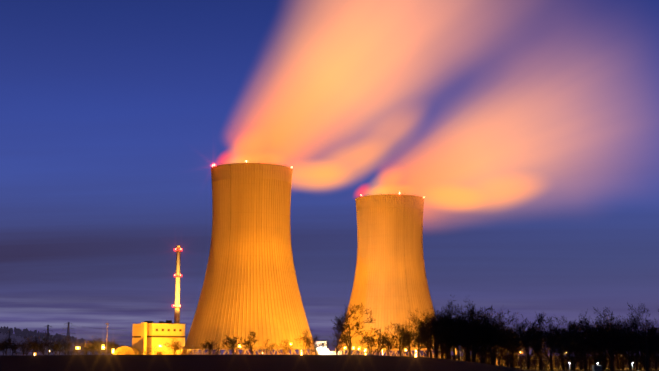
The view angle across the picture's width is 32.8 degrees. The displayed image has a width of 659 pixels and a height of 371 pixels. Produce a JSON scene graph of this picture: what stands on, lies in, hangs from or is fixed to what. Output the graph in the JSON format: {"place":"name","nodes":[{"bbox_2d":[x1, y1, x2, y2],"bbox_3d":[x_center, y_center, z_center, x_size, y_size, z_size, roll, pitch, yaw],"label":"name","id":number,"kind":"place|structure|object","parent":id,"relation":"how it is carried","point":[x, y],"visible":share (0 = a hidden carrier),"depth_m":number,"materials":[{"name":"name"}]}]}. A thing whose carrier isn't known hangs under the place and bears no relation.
{"place":"outdoors","nodes":[
{"label":"outdoors","id":0,"kind":"place"},
{"bbox_2d":[0,333,112,354],"bbox_3d":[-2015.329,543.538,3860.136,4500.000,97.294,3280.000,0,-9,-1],"label":"hill terrain","id":1,"kind":"structure","parent":0,"point":[17,338],"depth_m":3282.06,"materials":[{"name":"black plant"}]},
{"bbox_2d":[0,326,123,349],"bbox_3d":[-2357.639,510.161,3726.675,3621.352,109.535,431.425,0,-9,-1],"label":"hill crest wood","id":2,"kind":"object","parent":1,"relation":"on","point":[18,332],"visible":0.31,"depth_m":3675.46,"materials":[{"name":"black plant"}]},
{"bbox_2d":[132,323,185,354],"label":"industrial building","id":3,"kind":"structure","parent":0,"point":[153,344],"depth_m":983.05,"materials":[{"name":"yellow concrete"}]},
{"bbox_2d":[132,336,184,337],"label":"reactor window band","id":4,"kind":"object","parent":3,"relation":"attached to","point":[161,336],"visible":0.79,"depth_m":987.81,"materials":[{"name":"brown glass"}]},
{"bbox_2d":[144,320,174,322],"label":"rooftop equipment","id":5,"kind":"object","parent":3,"relation":"on","point":[168,321],"visible":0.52,"depth_m":995.35,"materials":[{"name":"black metal"}]},
{"bbox_2d":[156,329,181,354],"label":"window","id":6,"kind":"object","parent":3,"relation":"attached to","point":[160,353],"visible":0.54,"depth_m":981.62,"materials":[{"name":"orange glass"}]},
{"bbox_2d":[314,341,341,354],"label":"white service building","id":7,"kind":"structure","parent":0,"point":[325,352],"depth_m":945.24,"materials":[{"name":"white paint"}]},
{"bbox_2d":[0,355,658,370],"bbox_3d":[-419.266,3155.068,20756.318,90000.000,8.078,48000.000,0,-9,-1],"label":"ground","id":8,"kind":"structure","parent":0,"point":[203,363],"depth_m":150.71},
{"bbox_2d":[0,337,11,354],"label":"bare tree","id":9,"kind":"object","parent":8,"relation":"on","point":[6,347],"visible":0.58,"depth_m":1227.69,"materials":[{"name":"black plant"}]},
{"bbox_2d":[7,340,21,354],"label":"bare tree","id":10,"kind":"object","parent":8,"relation":"on","point":[14,345],"visible":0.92,"depth_m":1173.89,"materials":[{"name":"black plant"}]},
{"bbox_2d":[18,337,37,354],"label":"bare tree","id":11,"kind":"object","parent":8,"relation":"on","point":[31,347],"visible":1,"depth_m":1150.12,"materials":[{"name":"black plant"}]},
{"bbox_2d":[17,336,40,354],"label":"bare tree","id":12,"kind":"object","parent":8,"relation":"on","point":[23,345],"visible":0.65,"depth_m":1160.40,"materials":[{"name":"black plant"}]},
{"bbox_2d":[26,336,43,354],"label":"bare tree","id":13,"kind":"object","parent":8,"relation":"on","point":[38,342],"visible":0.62,"depth_m":1199.41,"materials":[{"name":"black plant"}]},
{"bbox_2d":[33,337,49,349],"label":"bare tree","id":14,"kind":"object","parent":8,"relation":"on","point":[43,339],"visible":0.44,"depth_m":1202.24,"materials":[{"name":"black plant"}]},
{"bbox_2d":[34,340,50,354],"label":"bare tree","id":15,"kind":"object","parent":8,"relation":"on","point":[41,351],"visible":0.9,"depth_m":1187.59,"materials":[{"name":"black plant"}]},
{"bbox_2d":[42,325,53,354],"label":"pylon","id":16,"kind":"object","parent":8,"relation":"on","point":[47,337],"visible":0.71,"depth_m":1872.45,"materials":[{"name":"grey metal"}]},
{"bbox_2d":[44,336,63,354],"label":"bare tree","id":17,"kind":"object","parent":8,"relation":"on","point":[50,342],"visible":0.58,"depth_m":1252.38,"materials":[{"name":"black plant"}]},
{"bbox_2d":[48,341,61,354],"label":"bare tree","id":18,"kind":"object","parent":8,"relation":"on","point":[55,346],"visible":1,"depth_m":1169.36,"materials":[{"name":"black plant"}]},
{"bbox_2d":[60,337,71,353],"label":"bare tree","id":19,"kind":"object","parent":8,"relation":"on","point":[66,344],"visible":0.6,"depth_m":1263.19,"materials":[{"name":"black plant"}]},
{"bbox_2d":[61,322,75,354],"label":"pylon","id":20,"kind":"object","parent":8,"relation":"on","point":[68,334],"visible":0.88,"depth_m":1725.26,"materials":[{"name":"grey metal"}]},
{"bbox_2d":[10,325,188,341],"bbox_3d":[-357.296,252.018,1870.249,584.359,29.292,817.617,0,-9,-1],"label":"power lines","id":21,"kind":"object","parent":20,"relation":"attached to","point":[95,333],"visible":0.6,"depth_m":1699.84,"materials":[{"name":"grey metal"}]},
{"bbox_2d":[65,341,81,353],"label":"bare tree","id":22,"kind":"object","parent":8,"relation":"on","point":[75,344],"visible":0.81,"depth_m":1194.99,"materials":[{"name":"brown plant"}]},
{"bbox_2d":[73,339,87,354],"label":"bare tree","id":23,"kind":"object","parent":8,"relation":"on","point":[79,353],"visible":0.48,"depth_m":1272.43,"materials":[{"name":"brown plant"}]},
{"bbox_2d":[81,340,94,353],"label":"bare tree","id":24,"kind":"object","parent":8,"relation":"on","point":[83,345],"visible":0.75,"depth_m":1157.47,"materials":[{"name":"brown plant"}]},
{"bbox_2d":[84,337,105,353],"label":"bare tree","id":25,"kind":"object","parent":8,"relation":"on","point":[95,347],"visible":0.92,"depth_m":1142.59,"materials":[{"name":"brown plant"}]},
{"bbox_2d":[91,338,112,354],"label":"bare tree","id":26,"kind":"object","parent":8,"relation":"on","point":[102,346],"visible":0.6,"depth_m":1211.83,"materials":[{"name":"brown plant"}]},
{"bbox_2d":[105,341,117,354],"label":"bare tree","id":27,"kind":"object","parent":8,"relation":"on","point":[109,348],"visible":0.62,"depth_m":1229.43,"materials":[{"name":"brown plant"}]},
{"bbox_2d":[113,346,140,354],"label":"dome","id":28,"kind":"structure","parent":8,"relation":"on","point":[127,348],"depth_m":955.33,"materials":[{"name":"yellow"}]},
{"bbox_2d":[141,322,146,354],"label":"reactor stair tower","id":29,"kind":"structure","parent":8,"relation":"on","point":[143,336],"depth_m":974.85,"materials":[{"name":"yellow paint"}]},
{"bbox_2d":[164,338,180,354],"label":"bare tree","id":30,"kind":"object","parent":8,"relation":"on","point":[174,345],"visible":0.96,"depth_m":786.85,"materials":[{"name":"brown plant"}]},
{"bbox_2d":[174,245,180,323],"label":"vent stack","id":31,"kind":"object","parent":8,"relation":"on","point":[177,297],"visible":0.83,"depth_m":1027.00,"materials":[{"name":"grey paint"}]},
{"bbox_2d":[60,343,323,354],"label":"hedge bushes","id":32,"kind":"object","parent":8,"relation":"on","point":[227,353],"visible":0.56,"depth_m":779.48,"materials":[{"name":"brown plant"}]},
{"bbox_2d":[200,339,214,354],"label":"bare tree","id":33,"kind":"object","parent":8,"relation":"on","point":[209,344],"visible":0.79,"depth_m":769.08,"materials":[{"name":"brown plant"}]},
{"bbox_2d":[204,341,222,354],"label":"bare tree","id":34,"kind":"object","parent":8,"relation":"on","point":[217,352],"visible":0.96,"depth_m":761.77,"materials":[{"name":"brown plant"}]},
{"bbox_2d":[222,335,243,354],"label":"bare tree","id":35,"kind":"object","parent":8,"relation":"on","point":[233,342],"visible":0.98,"depth_m":749.11,"materials":[{"name":"brown plant"}]},
{"bbox_2d":[240,331,257,354],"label":"bare tree","id":36,"kind":"object","parent":8,"relation":"on","point":[248,342],"visible":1,"depth_m":754.13,"materials":[{"name":"brown plant"}]},
{"bbox_2d":[180,163,318,354],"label":"cooling tower","id":37,"kind":"structure","parent":8,"relation":"on","point":[261,297],"depth_m":870.68,"materials":[{"name":"concrete"}]},
{"bbox_2d":[211,162,291,345],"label":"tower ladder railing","id":38,"kind":"object","parent":37,"relation":"on","point":[230,220],"visible":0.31,"depth_m":876.00,"materials":[{"name":"grey metal"}]},
{"bbox_2d":[259,338,276,354],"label":"bare tree","id":39,"kind":"object","parent":8,"relation":"on","point":[271,346],"visible":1,"depth_m":758.88,"materials":[{"name":"brown plant"}]},
{"bbox_2d":[278,339,292,353],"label":"bare tree","id":40,"kind":"object","parent":8,"relation":"on","point":[286,346],"visible":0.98,"depth_m":764.84,"materials":[{"name":"brown plant"}]},
{"bbox_2d":[294,329,322,354],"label":"bare tree","id":41,"kind":"object","parent":8,"relation":"on","point":[306,341],"visible":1,"depth_m":749.42,"materials":[{"name":"brown plant"}]},
{"bbox_2d":[307,337,330,354],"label":"bare tree","id":42,"kind":"object","parent":8,"relation":"on","point":[314,350],"visible":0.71,"depth_m":764.40,"materials":[{"name":"brown plant"}]},
{"bbox_2d":[324,330,350,354],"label":"bare tree","id":43,"kind":"object","parent":8,"relation":"on","point":[337,341],"visible":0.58,"depth_m":759.82,"materials":[{"name":"brown plant"}]},
{"bbox_2d":[331,303,374,354],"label":"bare tree","id":44,"kind":"object","parent":8,"relation":"on","point":[341,336],"visible":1,"depth_m":729.38,"materials":[{"name":"brown plant"}]},
{"bbox_2d":[354,333,382,354],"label":"bare tree","id":45,"kind":"object","parent":8,"relation":"on","point":[366,340],"visible":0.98,"depth_m":751.03,"materials":[{"name":"brown plant"}]},
{"bbox_2d":[364,328,387,354],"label":"bare tree","id":46,"kind":"object","parent":8,"relation":"on","point":[382,339],"visible":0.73,"depth_m":763.23,"materials":[{"name":"brown plant"}]},
{"bbox_2d":[381,336,400,354],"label":"bare tree","id":47,"kind":"object","parent":8,"relation":"on","point":[387,344],"visible":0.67,"depth_m":754.24,"materials":[{"name":"brown plant"}]},
{"bbox_2d":[335,194,452,358],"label":"cooling tower","id":48,"kind":"structure","parent":8,"relation":"on","point":[389,230],"depth_m":1043.70,"materials":[{"name":"concrete"}]},
{"bbox_2d":[382,323,413,355],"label":"bare tree","id":49,"kind":"object","parent":8,"relation":"on","point":[387,334],"visible":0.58,"depth_m":744.38,"materials":[{"name":"brown plant"}]},
{"bbox_2d":[386,317,424,356],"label":"bare tree","id":50,"kind":"object","parent":8,"relation":"on","point":[405,331],"visible":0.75,"depth_m":736.98,"materials":[{"name":"brown plant"}]},
{"bbox_2d":[398,323,433,355],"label":"bare tree","id":51,"kind":"object","parent":8,"relation":"on","point":[417,341],"visible":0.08,"depth_m":752.99,"materials":[{"name":"black plant"}]},
{"bbox_2d":[410,309,437,357],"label":"bare tree","id":52,"kind":"object","parent":8,"relation":"on","point":[424,342],"visible":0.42,"depth_m":682.10,"materials":[{"name":"black plant"}]},
{"bbox_2d":[404,307,451,357],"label":"bare tree","id":53,"kind":"object","parent":8,"relation":"on","point":[435,330],"visible":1,"depth_m":640.07,"materials":[{"name":"black plant"}]},
{"bbox_2d":[408,294,474,358],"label":"bare tree","id":54,"kind":"object","parent":8,"relation":"on","point":[427,343],"visible":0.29,"depth_m":659.01,"materials":[{"name":"black plant"}]},
{"bbox_2d":[424,309,460,356],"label":"bare tree","id":55,"kind":"object","parent":8,"relation":"on","point":[441,330],"visible":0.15,"depth_m":661.67,"materials":[{"name":"black plant"}]},
{"bbox_2d":[420,303,464,359],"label":"bare tree","id":56,"kind":"object","parent":8,"relation":"on","point":[452,348],"visible":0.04,"depth_m":701.72,"materials":[{"name":"black plant"}]},
{"bbox_2d":[429,312,464,358],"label":"bare tree","id":57,"kind":"object","parent":8,"relation":"on","point":[441,348],"visible":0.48,"depth_m":651.02,"materials":[{"name":"black plant"}]},
{"bbox_2d":[434,316,460,359],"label":"bare tree","id":58,"kind":"object","parent":8,"relation":"on","point":[453,351],"visible":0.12,"depth_m":658.93,"materials":[{"name":"black plant"}]},
{"bbox_2d":[430,305,478,348],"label":"bare tree","id":59,"kind":"object","parent":8,"relation":"on","point":[454,325],"visible":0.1,"depth_m":659.33,"materials":[{"name":"black plant"}]},
{"bbox_2d":[432,309,479,358],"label":"bare tree","id":60,"kind":"object","parent":8,"relation":"on","point":[444,336],"visible":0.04,"depth_m":668.49,"materials":[{"name":"black plant"}]},
{"bbox_2d":[439,310,490,361],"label":"bare tree","id":61,"kind":"object","parent":8,"relation":"on","point":[470,341],"depth_m":672.19,"materials":[{"name":"black plant"}]},
{"bbox_2d":[450,309,486,360],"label":"bare tree","id":62,"kind":"object","parent":8,"relation":"on","point":[457,332],"visible":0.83,"depth_m":639.70,"materials":[{"name":"black plant"}]},
{"bbox_2d":[443,307,503,347],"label":"bare tree","id":63,"kind":"object","parent":8,"relation":"on","point":[449,342],"visible":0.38,"depth_m":648.62,"materials":[{"name":"black plant"}]},
{"bbox_2d":[453,310,500,363],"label":"bare tree","id":64,"kind":"object","parent":8,"relation":"on","point":[477,334],"visible":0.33,"depth_m":646.83,"materials":[{"name":"black plant"}]},
{"bbox_2d":[457,335,500,363],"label":"bare tree","id":65,"kind":"object","parent":8,"relation":"on","point":[486,355],"visible":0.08,"depth_m":680.17,"materials":[{"name":"black plant"}]},
{"bbox_2d":[442,295,520,361],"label":"bare tree","id":66,"kind":"object","parent":8,"relation":"on","point":[473,348],"visible":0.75,"depth_m":645.52,"materials":[{"name":"black plant"}]},
{"bbox_2d":[472,306,500,361],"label":"bare tree","id":67,"kind":"object","parent":8,"relation":"on","point":[486,309],"visible":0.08,"depth_m":687.70,"materials":[{"name":"black plant"}]},
{"bbox_2d":[475,311,497,362],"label":"bare tree","id":68,"kind":"object","parent":8,"relation":"on","point":[483,326],"visible":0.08,"depth_m":675.97,"materials":[{"name":"black plant"}]},
{"bbox_2d":[471,321,510,364],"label":"bare tree","id":69,"kind":"object","parent":8,"relation":"on","point":[494,362],"visible":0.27,"depth_m":651.17,"materials":[{"name":"black plant"}]},
{"bbox_2d":[479,317,503,363],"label":"bare tree","id":70,"kind":"object","parent":8,"relation":"on","point":[491,340],"visible":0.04,"depth_m":672.76,"materials":[{"name":"black plant"}]},
{"bbox_2d":[470,310,513,363],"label":"bare tree","id":71,"kind":"object","parent":8,"relation":"on","point":[491,350],"visible":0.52,"depth_m":645.11,"materials":[{"name":"black plant"}]},
{"bbox_2d":[326,343,658,368],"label":"hedge bushes","id":72,"kind":"object","parent":8,"relation":"on","point":[375,351],"visible":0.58,"depth_m":682.52,"materials":[{"name":"black plant"}]},
{"bbox_2d":[486,325,521,366],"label":"bare tree","id":73,"kind":"object","parent":8,"relation":"on","point":[512,360],"visible":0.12,"depth_m":662.97,"materials":[{"name":"black plant"}]},
{"bbox_2d":[494,328,520,366],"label":"bare tree","id":74,"kind":"object","parent":8,"relation":"on","point":[514,347],"visible":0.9,"depth_m":635.45,"materials":[{"name":"black plant"}]},
{"bbox_2d":[491,321,523,365],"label":"bare tree","id":75,"kind":"object","parent":8,"relation":"on","point":[501,346],"visible":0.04,"depth_m":692.15,"materials":[{"name":"black plant"}]},
{"bbox_2d":[493,320,526,366],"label":"bare tree","id":76,"kind":"object","parent":8,"relation":"on","point":[508,339],"visible":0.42,"depth_m":647.55,"materials":[{"name":"black plant"}]},
{"bbox_2d":[508,330,535,357],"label":"bare tree","id":77,"kind":"object","parent":8,"relation":"on","point":[522,347],"visible":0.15,"depth_m":689.58,"materials":[{"name":"plant"}]},
{"bbox_2d":[514,314,555,368],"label":"bare tree","id":78,"kind":"object","parent":8,"relation":"on","point":[528,334],"visible":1,"depth_m":592.88,"materials":[{"name":"black plant"}]},
{"bbox_2d":[516,311,557,369],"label":"bare tree","id":79,"kind":"object","parent":8,"relation":"on","point":[540,321],"visible":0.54,"depth_m":603.02,"materials":[{"name":"black plant"}]},
{"bbox_2d":[420,341,657,370],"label":"hedge bushes","id":80,"kind":"object","parent":8,"relation":"on","point":[475,351],"visible":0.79,"depth_m":594.22,"materials":[{"name":"black plant"}]},
{"bbox_2d":[530,330,552,366],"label":"bare tree","id":81,"kind":"object","parent":8,"relation":"on","point":[540,349],"visible":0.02,"depth_m":764.97,"materials":[{"name":"black plant"}]},
{"bbox_2d":[522,320,562,369],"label":"bare tree","id":82,"kind":"object","parent":8,"relation":"on","point":[554,338],"visible":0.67,"depth_m":599.52,"materials":[{"name":"black plant"}]},
{"bbox_2d":[440,346,658,367],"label":"hedge bushes","id":83,"kind":"object","parent":8,"relation":"on","point":[544,358],"visible":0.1,"depth_m":731.46,"materials":[{"name":"black plant"}]},
{"bbox_2d":[539,346,559,363],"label":"bare tree","id":84,"kind":"object","parent":8,"relation":"on","point":[548,353],"visible":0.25,"depth_m":753.26,"materials":[{"name":"black plant"}]},
{"bbox_2d":[538,315,574,368],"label":"bare tree","id":85,"kind":"object","parent":8,"relation":"on","point":[559,337],"visible":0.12,"depth_m":658.88,"materials":[{"name":"black plant"}]},
{"bbox_2d":[545,328,571,369],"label":"bare tree","id":86,"kind":"object","parent":8,"relation":"on","point":[556,345],"visible":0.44,"depth_m":613.64,"materials":[{"name":"black plant"}]},
{"bbox_2d":[551,321,584,369],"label":"bare tree","id":87,"kind":"object","parent":8,"relation":"on","point":[569,355],"visible":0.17,"depth_m":625.77,"materials":[{"name":"black plant"}]},
{"bbox_2d":[552,309,599,370],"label":"bare tree","id":88,"kind":"object","parent":8,"relation":"on","point":[578,336],"visible":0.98,"depth_m":581.00,"materials":[{"name":"black plant"}]},
{"bbox_2d":[567,338,595,369],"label":"bare tree","id":89,"kind":"object","parent":8,"relation":"on","point":[575,350],"visible":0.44,"depth_m":614.35,"materials":[{"name":"black plant"}]},
{"bbox_2d":[570,320,598,369],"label":"bare tree","id":90,"kind":"object","parent":8,"relation":"on","point":[582,322],"visible":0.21,"depth_m":639.67,"materials":[{"name":"black plant"}]},
{"bbox_2d":[563,315,615,365],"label":"bare tree","id":91,"kind":"object","parent":8,"relation":"on","point":[590,339],"visible":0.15,"depth_m":649.98,"materials":[{"name":"black plant"}]},
{"bbox_2d":[573,328,615,364],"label":"bare tree","id":92,"kind":"object","parent":8,"relation":"on","point":[599,361],"visible":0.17,"depth_m":632.04,"materials":[{"name":"black plant"}]},
{"bbox_2d":[592,365,601,370],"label":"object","id":93,"kind":"object","parent":8,"relation":"on","point":[596,367],"visible":1,"depth_m":355.82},
{"bbox_2d":[578,306,636,370],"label":"bare tree","id":94,"kind":"object","parent":8,"relation":"on","point":[600,326],"visible":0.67,"depth_m":587.04,"materials":[{"name":"black plant"}]},
{"bbox_2d":[597,316,621,368],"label":"bare tree","id":95,"kind":"object","parent":8,"relation":"on","point":[617,362],"visible":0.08,"depth_m":651.93,"materials":[{"name":"black plant"}]},
{"bbox_2d":[596,317,623,368],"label":"bare tree","id":96,"kind":"object","parent":8,"relation":"on","point":[608,352],"visible":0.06,"depth_m":671.03,"materials":[{"name":"black plant"}]},
{"bbox_2d":[600,310,623,368],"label":"bare tree","id":97,"kind":"object","parent":8,"relation":"on","point":[612,316],"visible":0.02,"depth_m":675.60,"materials":[{"name":"black plant"}]},
{"bbox_2d":[599,321,638,369],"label":"bare tree","id":98,"kind":"object","parent":8,"relation":"on","point":[626,353],"visible":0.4,"depth_m":599.49,"materials":[{"name":"black plant"}]},
{"bbox_2d":[608,338,629,368],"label":"bare tree","id":99,"kind":"object","parent":8,"relation":"on","point":[617,353],"visible":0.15,"depth_m":622.77,"materials":[{"name":"black plant"}]},
{"bbox_2d":[615,329,626,368],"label":"bare tree","id":100,"kind":"object","parent":8,"relation":"on","point":[620,367],"visible":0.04,"depth_m":679.84,"materials":[{"name":"black plant"}]},
{"bbox_2d":[614,329,643,369],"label":"bare tree","id":101,"kind":"object","parent":8,"relation":"on","point":[621,352],"visible":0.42,"depth_m":598.82,"materials":[{"name":"black plant"}]},
{"bbox_2d":[610,304,658,370],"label":"bare tree","id":102,"kind":"object","parent":8,"relation":"on","point":[631,320],"visible":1,"depth_m":557.40,"materials":[{"name":"black plant"}]},
{"bbox_2d":[625,328,650,369],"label":"bare tree","id":103,"kind":"object","parent":8,"relation":"on","point":[637,357],"visible":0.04,"depth_m":634.03,"materials":[{"name":"black plant"}]},
{"bbox_2d":[619,331,658,369],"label":"bare tree","id":104,"kind":"object","parent":8,"relation":"on","point":[641,356],"visible":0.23,"depth_m":615.02,"materials":[{"name":"black plant"}]},
{"bbox_2d":[620,311,658,354],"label":"bare tree","id":105,"kind":"object","parent":8,"relation":"on","point":[649,324],"visible":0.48,"depth_m":577.16,"materials":[{"name":"black plant"}]},
{"bbox_2d":[0,0,658,355],"label":"sky","id":106,"kind":"structure","parent":0,"point":[527,131],"materials":[{"name":"blue"}]}
]}

